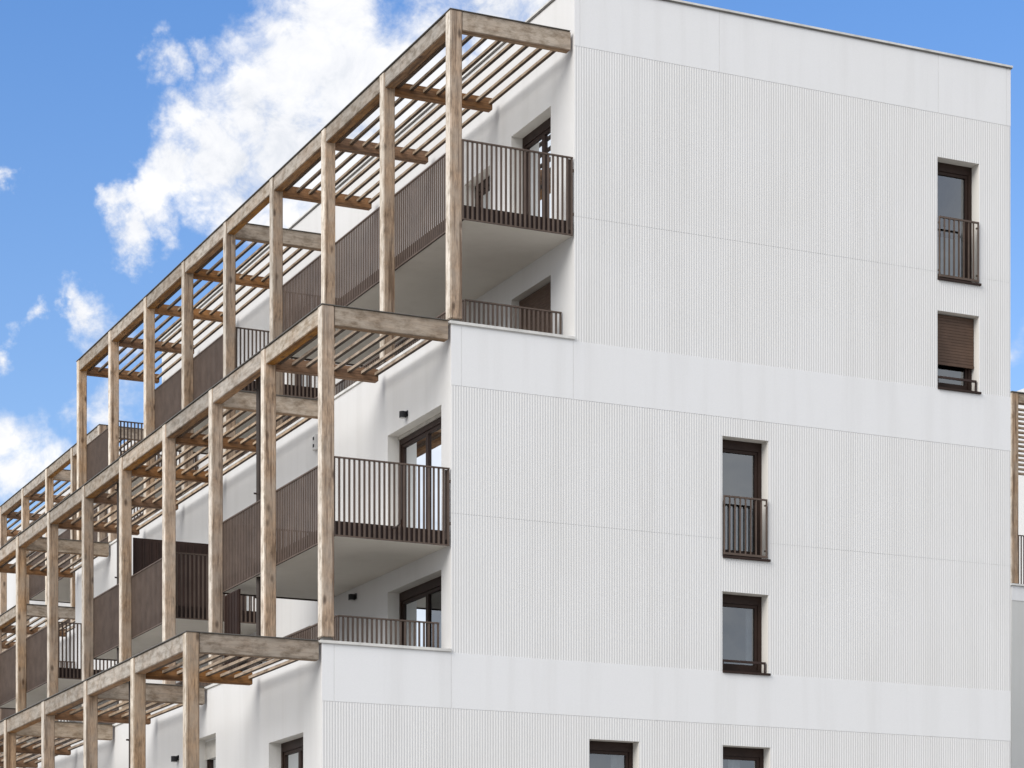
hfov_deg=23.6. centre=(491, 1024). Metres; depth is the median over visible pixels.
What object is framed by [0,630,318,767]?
pergola
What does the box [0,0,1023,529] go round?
sky
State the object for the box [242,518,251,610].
balcony door
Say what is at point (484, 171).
balcony door
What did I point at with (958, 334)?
window
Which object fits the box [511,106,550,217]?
balcony door
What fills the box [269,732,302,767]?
balcony door
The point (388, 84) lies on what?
pergola
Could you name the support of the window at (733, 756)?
in the apartment building at (680, 436)
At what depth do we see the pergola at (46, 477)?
77.26 m
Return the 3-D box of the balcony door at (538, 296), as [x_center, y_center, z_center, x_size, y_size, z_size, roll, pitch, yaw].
[0.843,-12.190,44.438,0.310,2.340,1.665,0,0,-25]
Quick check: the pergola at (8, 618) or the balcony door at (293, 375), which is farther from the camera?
the pergola at (8, 618)
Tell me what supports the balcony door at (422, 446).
in the apartment building at (680, 436)
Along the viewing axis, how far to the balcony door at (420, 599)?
44.09 m
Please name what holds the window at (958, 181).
in the apartment building at (680, 436)
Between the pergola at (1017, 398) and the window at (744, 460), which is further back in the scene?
the pergola at (1017, 398)
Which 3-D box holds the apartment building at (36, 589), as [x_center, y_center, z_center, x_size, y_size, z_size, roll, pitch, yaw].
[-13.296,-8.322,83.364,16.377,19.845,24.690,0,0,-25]
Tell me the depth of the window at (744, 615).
44.59 m
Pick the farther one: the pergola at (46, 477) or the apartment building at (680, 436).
the pergola at (46, 477)
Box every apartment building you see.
[0,0,1012,767]
[2,428,161,767]
[1010,389,1023,767]
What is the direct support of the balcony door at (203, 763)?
in the apartment building at (680, 436)
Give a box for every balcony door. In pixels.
[199,733,215,767]
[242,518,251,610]
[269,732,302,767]
[289,299,309,386]
[388,405,440,529]
[388,570,440,647]
[464,165,489,208]
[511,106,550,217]
[511,275,550,332]
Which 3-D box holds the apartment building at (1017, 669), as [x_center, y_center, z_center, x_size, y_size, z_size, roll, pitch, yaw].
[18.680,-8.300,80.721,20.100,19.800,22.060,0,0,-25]
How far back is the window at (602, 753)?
43.45 m
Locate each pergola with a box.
[0,303,447,756]
[0,424,143,650]
[0,604,74,754]
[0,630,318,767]
[76,8,570,563]
[1010,391,1023,583]
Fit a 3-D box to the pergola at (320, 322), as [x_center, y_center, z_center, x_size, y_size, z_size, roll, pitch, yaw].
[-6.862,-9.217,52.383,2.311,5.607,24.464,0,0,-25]
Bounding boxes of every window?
[589,739,638,767]
[722,436,770,561]
[722,591,770,675]
[723,745,769,767]
[938,157,981,285]
[938,310,981,393]
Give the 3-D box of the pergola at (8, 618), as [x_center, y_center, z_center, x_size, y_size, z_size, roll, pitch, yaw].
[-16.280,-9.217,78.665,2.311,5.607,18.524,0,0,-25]
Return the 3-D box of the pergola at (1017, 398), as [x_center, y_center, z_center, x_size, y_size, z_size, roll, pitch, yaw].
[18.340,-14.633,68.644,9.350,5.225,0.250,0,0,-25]

